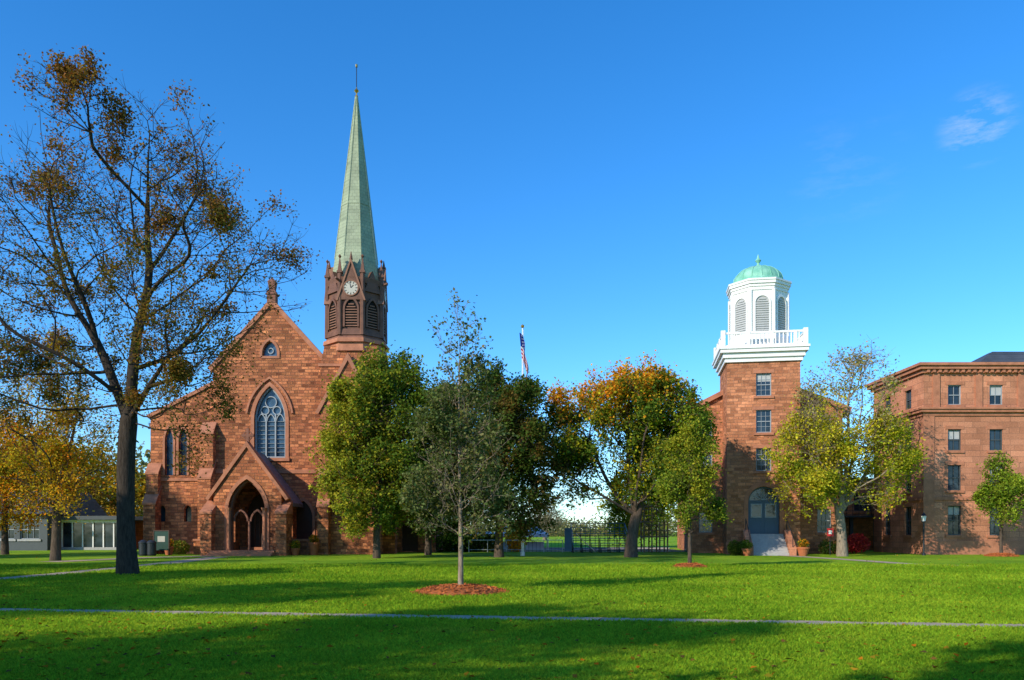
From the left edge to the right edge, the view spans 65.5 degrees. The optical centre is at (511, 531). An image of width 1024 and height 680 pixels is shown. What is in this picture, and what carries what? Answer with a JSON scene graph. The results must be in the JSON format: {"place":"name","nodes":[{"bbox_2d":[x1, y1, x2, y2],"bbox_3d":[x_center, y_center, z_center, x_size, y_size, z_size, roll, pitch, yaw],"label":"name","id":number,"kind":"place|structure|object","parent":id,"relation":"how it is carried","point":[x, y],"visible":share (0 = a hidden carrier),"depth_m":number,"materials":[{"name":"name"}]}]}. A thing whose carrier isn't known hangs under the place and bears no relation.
{"place":"outdoors","nodes":[
{"label":"outdoors","id":0,"kind":"place"},
{"bbox_2d":[0,514,84,550],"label":"walls","id":1,"kind":"structure","parent":0,"point":[44,544],"depth_m":70.00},
{"bbox_2d":[0,520,38,538],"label":"window frames","id":2,"kind":"structure","parent":1,"relation":"attached to","point":[27,529],"depth_m":70.12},
{"bbox_2d":[0,521,38,537],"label":"window glass","id":3,"kind":"object","parent":2,"relation":"in","point":[11,533],"visible":0.48,"depth_m":70.20,"materials":[{"name":"glass"}]},
{"bbox_2d":[0,539,40,540],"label":"sills","id":4,"kind":"structure","parent":1,"relation":"attached to","point":[24,539],"depth_m":69.90,"materials":[{"name":"stone"}]},
{"bbox_2d":[0,491,107,515],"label":"roof","id":5,"kind":"structure","parent":1,"relation":"on","point":[94,505],"depth_m":75.34,"materials":[{"name":"stone"}]},
{"bbox_2d":[0,532,1023,679],"bbox_3d":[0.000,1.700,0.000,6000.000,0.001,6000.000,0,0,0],"label":"ground","id":6,"kind":"structure","parent":0,"point":[26,557],"depth_m":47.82,"materials":[{"name":"green plant"}]},
{"bbox_2d":[0,411,93,554],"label":"maple tree","id":7,"kind":"object","parent":6,"relation":"on","point":[6,517],"visible":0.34,"depth_m":57.62,"materials":[{"name":"yellow plant"}]},
{"bbox_2d":[0,321,151,560],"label":"maple tree","id":8,"kind":"object","parent":6,"relation":"on","point":[56,456],"visible":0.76,"depth_m":45.12,"materials":[{"name":"yellow plant"}]},
{"bbox_2d":[43,439,145,515],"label":"maple tree","id":9,"kind":"object","parent":6,"relation":"on","point":[109,505],"visible":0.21,"depth_m":82.61,"materials":[{"name":"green plant"}]},
{"bbox_2d":[61,516,142,549],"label":"glass pavilion","id":10,"kind":"structure","parent":6,"relation":"on","point":[96,533],"depth_m":72.10,"materials":[{"name":"white paint"}]},
{"bbox_2d":[0,557,223,578],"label":"footpath","id":11,"kind":"structure","parent":6,"relation":"on","point":[179,561],"depth_m":37.11,"materials":[{"name":"concrete"}]},
{"bbox_2d":[42,556,199,561],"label":"footpath","id":12,"kind":"structure","parent":6,"relation":"on","point":[113,559],"depth_m":47.37,"materials":[{"name":"concrete"}]},
{"bbox_2d":[138,540,146,555],"bbox_3d":[-25.445,1.150,55.000,0.660,1.100,0.660,0,0,0],"label":"litter bin","id":13,"kind":"object","parent":6,"relation":"on","point":[142,547],"visible":0.98,"depth_m":54.75,"materials":[{"name":"metal"}]},
{"bbox_2d":[146,540,156,555],"bbox_3d":[-24.882,1.150,55.000,0.660,1.100,0.660,0,0,0],"label":"litter bin","id":14,"kind":"object","parent":6,"relation":"on","point":[151,547],"visible":1,"depth_m":54.76,"materials":[{"name":"metal"}]},
{"bbox_2d":[0,43,322,574],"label":"honey locust tree","id":15,"kind":"object","parent":6,"relation":"on","point":[132,399],"visible":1,"depth_m":30.35,"materials":[{"name":"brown plant"}]},
{"bbox_2d":[153,530,169,554],"bbox_3d":[-24.647,0.810,56.010,1.120,1.780,0.100,0,0,0],"label":"notice board","id":16,"kind":"object","parent":6,"relation":"on","point":[161,538],"visible":0.84,"depth_m":55.98,"materials":[{"name":"green wood"}]},
{"bbox_2d":[147,539,189,553],"bbox_3d":[-25.598,1.139,58.803,3.680,1.189,1.321,0,0,0],"label":"shrub","id":17,"kind":"object","parent":6,"relation":"on","point":[182,549],"visible":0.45,"depth_m":58.64,"materials":[{"name":"green plant"}]},
{"bbox_2d":[164,539,174,554],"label":"potted plant","id":18,"kind":"object","parent":6,"relation":"on","point":[171,547],"visible":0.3,"depth_m":56.89,"materials":[{"name":"green plant"}]},
{"bbox_2d":[142,64,442,555],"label":"stone church","id":19,"kind":"structure","parent":6,"relation":"on","point":[249,493],"depth_m":60.00,"materials":[{"name":"stone"}]},
{"bbox_2d":[161,342,284,520],"bbox_3d":[-21.936,-7.530,60.508,9.745,13.586,0.207,0,0,2],"label":"window glass","id":20,"kind":"structure","parent":19,"relation":"in","point":[270,402],"depth_m":60.40,"materials":[{"name":"blue glass"}]},
{"bbox_2d":[248,494,417,550],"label":"doors","id":21,"kind":"structure","parent":19,"relation":"in","point":[409,542],"depth_m":60.30,"materials":[{"name":"brown wood"}]},
{"bbox_2d":[289,540,300,554],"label":"potted plant","id":22,"kind":"object","parent":6,"relation":"on","point":[295,548],"visible":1,"depth_m":55.84,"materials":[{"name":"green plant"}]},
{"bbox_2d":[308,534,319,554],"bbox_3d":[-14.175,0.952,57.007,0.826,1.497,0.886,0,0,0],"label":"potted plant","id":23,"kind":"object","parent":6,"relation":"on","point":[314,544],"visible":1,"depth_m":56.76,"materials":[{"name":"brown plant"}]},
{"bbox_2d":[51,430,676,536],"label":"distant trees","id":24,"kind":"object","parent":6,"relation":"on","point":[574,523],"visible":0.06,"depth_m":244.54,"materials":[{"name":"green plant"}]},
{"bbox_2d":[303,340,446,557],"bbox_3d":[-8.549,-5.155,49.922,8.274,13.709,7.839,0,0,-26],"label":"linden tree","id":25,"kind":"object","parent":6,"relation":"on","point":[371,452],"visible":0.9,"depth_m":48.78,"materials":[{"name":"green plant"}]},
{"bbox_2d":[369,377,469,554],"bbox_3d":[-6.238,-4.826,57.174,8.382,13.052,8.399,0,0,0],"label":"linden tree","id":26,"kind":"object","parent":6,"relation":"on","point":[428,547],"visible":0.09,"depth_m":56.08,"materials":[{"name":"green plant"}]},
{"bbox_2d":[411,582,509,596],"bbox_3d":[-1.421,1.582,21.994,2.741,0.301,2.723,0,0,0],"label":"mulch ring","id":27,"kind":"object","parent":6,"relation":"on","point":[455,588],"visible":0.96,"depth_m":21.38,"materials":[{"name":"brown wood"}]},
{"bbox_2d":[395,287,527,585],"bbox_3d":[-1.391,-2.528,22.062,3.416,8.456,3.343,0,0,30],"label":"young oak tree","id":28,"kind":"object","parent":6,"relation":"on","point":[470,488],"visible":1,"depth_m":21.90,"materials":[{"name":"green plant"}]},
{"bbox_2d":[436,533,494,551],"bbox_3d":[-3.591,0.905,65.309,5.822,1.694,1.398,0,0,0],"label":"hedge","id":29,"kind":"object","parent":6,"relation":"on","point":[479,543],"visible":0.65,"depth_m":65.00,"materials":[{"name":"green plant"}]},
{"bbox_2d":[390,356,602,556],"bbox_3d":[-0.995,-4.891,51.765,13.312,13.182,8.712,0,0,18],"label":"linden tree","id":30,"kind":"object","parent":6,"relation":"on","point":[529,453],"visible":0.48,"depth_m":50.16,"materials":[{"name":"green plant"}]},
{"bbox_2d":[0,554,1022,679],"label":"fallen leaves","id":31,"kind":"object","parent":6,"relation":"on","point":[465,674],"visible":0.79,"depth_m":12.07,"materials":[{"name":"orange plant"}]},
{"bbox_2d":[0,608,1023,627],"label":"footpath","id":32,"kind":"structure","parent":6,"relation":"on","point":[604,618],"depth_m":15.65,"materials":[{"name":"concrete"}]},
{"bbox_2d":[504,530,526,551],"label":"shrub","id":33,"kind":"object","parent":6,"relation":"on","point":[510,544],"visible":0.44,"depth_m":65.65,"materials":[{"name":"green plant"}]},
{"bbox_2d":[468,540,562,551],"bbox_3d":[0.297,1.200,64.498,7.649,1.000,0.055,0,0,0],"label":"street railing","id":34,"kind":"object","parent":6,"relation":"on","point":[517,549],"visible":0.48,"depth_m":64.49,"materials":[{"name":"metal"}]},
{"bbox_2d":[520,324,528,555],"bbox_3d":[0.861,-6.289,54.899,0.629,15.977,0.416,0,0,20],"label":"flagpole","id":35,"kind":"object","parent":6,"relation":"on","point":[522,343],"visible":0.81,"depth_m":54.86,"materials":[{"name":"metal"}]},
{"bbox_2d":[525,503,570,539],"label":"ash tree","id":36,"kind":"object","parent":6,"relation":"on","point":[554,514],"visible":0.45,"depth_m":148.93,"materials":[{"name":"green plant"}]},
{"bbox_2d":[565,523,626,552],"bbox_3d":[6.639,0.514,63.295,5.105,2.372,3.149,0,0,0],"label":"metal fence","id":37,"kind":"object","parent":6,"relation":"on","point":[569,543],"visible":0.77,"depth_m":63.40,"materials":[{"name":"black metal"}]},
{"bbox_2d":[594,486,669,545],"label":"maple tree","id":38,"kind":"object","parent":6,"relation":"on","point":[618,515],"visible":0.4,"depth_m":83.01,"materials":[{"name":"green plant"}]},
{"bbox_2d":[544,350,726,556],"bbox_3d":[7.743,-4.996,52.106,12.916,13.393,9.052,0,0,0],"label":"sugar maple tree","id":39,"kind":"object","parent":6,"relation":"on","point":[647,397],"visible":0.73,"depth_m":50.83,"materials":[{"name":"green plant"}]},
{"bbox_2d":[673,562,706,567],"bbox_3d":[8.249,1.577,36.922,1.757,0.304,1.801,0,0,0],"label":"mulch ring","id":40,"kind":"object","parent":6,"relation":"on","point":[690,565],"visible":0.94,"depth_m":36.45,"materials":[{"name":"brown wood"}]},
{"bbox_2d":[653,417,733,563],"bbox_3d":[8.178,-1.780,37.074,3.502,6.961,3.612,0,0,39],"label":"young linden tree","id":41,"kind":"object","parent":6,"relation":"on","point":[689,486],"visible":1,"depth_m":36.66,"materials":[{"name":"green plant"}]},
{"bbox_2d":[727,539,744,554],"bbox_3d":[16.143,1.146,56.615,1.727,1.181,1.088,0,0,21],"label":"shrub","id":42,"kind":"object","parent":6,"relation":"on","point":[734,549],"visible":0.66,"depth_m":56.53,"materials":[{"name":"green plant"}]},
{"bbox_2d":[741,540,752,555],"bbox_3d":[16.217,1.135,54.992,0.891,1.129,0.851,0,0,0],"label":"potted plant","id":43,"kind":"object","parent":6,"relation":"on","point":[747,546],"visible":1,"depth_m":54.83,"materials":[{"name":"green plant"}]},
{"bbox_2d":[677,255,851,555],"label":"brownstone hall with cupola","id":44,"kind":"structure","parent":6,"relation":"on","point":[757,360],"depth_m":58.28,"materials":[{"name":"brown stone"}]},
{"bbox_2d":[748,487,778,533],"bbox_3d":[18.370,-1.531,58.244,2.190,3.461,0.180,0,0,9],"label":"door","id":45,"kind":"structure","parent":44,"relation":"in","point":[763,516],"depth_m":58.22,"materials":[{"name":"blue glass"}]},
{"bbox_2d":[700,381,829,531],"bbox_3d":[16.688,-5.708,66.151,7.836,11.615,17.214,0,0,-28],"label":"window glass","id":46,"kind":"structure","parent":44,"relation":"in","point":[822,525],"depth_m":58.27,"materials":[{"name":"glass"}]},
{"bbox_2d":[699,373,830,531],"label":"window frames","id":47,"kind":"structure","parent":44,"relation":"in","point":[765,379],"depth_m":58.19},
{"bbox_2d":[844,504,873,517],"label":"balcony","id":48,"kind":"structure","parent":44,"relation":"attached to","point":[846,514],"depth_m":66.20,"materials":[{"name":"metal"}]},
{"bbox_2d":[796,538,809,555],"bbox_3d":[20.097,1.092,55.000,0.907,1.216,0.907,0,0,0],"label":"potted plant","id":49,"kind":"object","parent":6,"relation":"on","point":[803,551],"visible":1,"depth_m":54.77,"materials":[{"name":"orange plant"}]},
{"bbox_2d":[827,528,832,535],"bbox_3d":[22.354,0.750,55.978,0.440,1.900,0.097,0,0,0],"label":"sign","id":50,"kind":"object","parent":6,"relation":"on","point":[829,531],"visible":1,"depth_m":55.94,"materials":[{"name":"metal"}]},
{"bbox_2d":[818,539,848,553],"bbox_3d":[23.617,1.156,58.517,2.210,1.179,1.334,0,0,0],"label":"shrub","id":51,"kind":"object","parent":6,"relation":"on","point":[825,545],"visible":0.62,"depth_m":58.32,"materials":[{"name":"green plant"}]},
{"bbox_2d":[755,334,933,555],"bbox_3d":[22.241,-5.692,53.895,12.157,14.783,8.118,0,0,0],"label":"silver maple tree","id":52,"kind":"object","parent":6,"relation":"on","point":[881,430],"visible":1,"depth_m":52.88,"materials":[{"name":"green plant"}]},
{"bbox_2d":[778,555,923,564],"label":"footpath","id":53,"kind":"structure","parent":6,"relation":"on","point":[850,559],"depth_m":47.49,"materials":[{"name":"concrete"}]},
{"bbox_2d":[845,518,872,549],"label":"back wall","id":54,"kind":"structure","parent":6,"relation":"on","point":[864,526],"depth_m":71.00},
{"bbox_2d":[844,481,873,515],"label":"walls","id":55,"kind":"structure","parent":54,"relation":"on","point":[849,508],"depth_m":67.00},
{"bbox_2d":[845,493,870,510],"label":"window frames","id":56,"kind":"structure","parent":55,"relation":"attached to","point":[864,505],"depth_m":67.10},
{"bbox_2d":[854,494,869,509],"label":"window glass","id":57,"kind":"object","parent":56,"relation":"in","point":[858,507],"visible":0.14,"depth_m":67.20,"materials":[{"name":"glass"}]},
{"bbox_2d":[844,511,873,512],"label":"sills","id":58,"kind":"structure","parent":55,"relation":"attached to","point":[860,511],"depth_m":66.90,"materials":[{"name":"brown stone"}]},
{"bbox_2d":[851,490,873,492],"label":"lintels","id":59,"kind":"object","parent":55,"relation":"attached to","point":[863,491],"visible":0.08,"depth_m":66.97,"materials":[{"name":"stone"}]},
{"bbox_2d":[847,533,870,553],"bbox_3d":[25.936,0.925,60.007,2.088,1.606,1.751,0,0,0],"label":"burning bush","id":60,"kind":"object","parent":6,"relation":"on","point":[858,545],"visible":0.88,"depth_m":59.68,"materials":[{"name":"red plant"}]},
{"bbox_2d":[849,518,873,550],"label":"columns","id":61,"kind":"structure","parent":6,"relation":"on","point":[850,526],"depth_m":67.18,"materials":[{"name":"metal"}]},
{"bbox_2d":[921,512,926,554],"bbox_3d":[28.946,0.175,56.000,0.400,3.050,0.380,0,0,0],"label":"bollard lamp","id":62,"kind":"object","parent":6,"relation":"on","point":[923,516],"visible":1,"depth_m":55.95,"materials":[{"name":"metal"}]},
{"bbox_2d":[864,352,1023,554],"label":"brownstone dormitory","id":63,"kind":"structure","parent":6,"relation":"on","point":[969,416],"depth_m":58.00,"materials":[{"name":"brown stone"}]},
{"bbox_2d":[887,386,999,533],"bbox_3d":[40.542,-5.178,61.145,20.726,10.948,5.890,0,0,0],"label":"window glass","id":64,"kind":"structure","parent":63,"relation":"in","point":[994,434],"depth_m":58.20,"materials":[{"name":"glass"}]},
{"bbox_2d":[886,385,1001,534],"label":"window frames","id":65,"kind":"structure","parent":63,"relation":"in","point":[953,395],"depth_m":58.15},
{"bbox_2d":[970,449,1023,552],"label":"young linden tree","id":66,"kind":"object","parent":6,"relation":"on","point":[1009,487],"visible":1,"depth_m":53.55,"materials":[{"name":"green plant"}]},
{"bbox_2d":[983,552,1019,556],"bbox_3d":[33.165,1.582,53.995,2.148,0.308,2.194,0,0,0],"label":"mulch ring","id":67,"kind":"object","parent":6,"relation":"on","point":[998,554],"visible":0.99,"depth_m":53.42,"materials":[{"name":"brown wood"}]},
{"bbox_2d":[0,0,1023,531],"label":"sky","id":68,"kind":"structure","parent":0,"point":[600,175],"materials":[{"name":"blue"}]},
{"bbox_2d":[563,549,673,549],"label":"street","id":69,"kind":"structure","parent":0,"point":[620,549],"depth_m":73.76,"materials":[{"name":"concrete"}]},
{"bbox_2d":[493,527,512,548],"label":"canopy tent","id":70,"kind":"object","parent":69,"relation":"on","point":[504,544],"visible":0.04,"depth_m":73.70,"materials":[{"name":"fabric"}]},
{"bbox_2d":[525,527,548,548],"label":"canopy tent","id":71,"kind":"object","parent":69,"relation":"on","point":[537,545],"visible":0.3,"depth_m":71.70,"materials":[{"name":"fabric"}]},
{"bbox_2d":[437,547,685,551],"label":"kerb","id":72,"kind":"structure","parent":69,"relation":"on","point":[592,551],"depth_m":65.80,"materials":[{"name":"concrete"}]},
{"bbox_2d":[640,500,668,552],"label":"gate","id":73,"kind":"structure","parent":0,"point":[660,537],"depth_m":62.95,"materials":[{"name":"black metal"}]}
]}

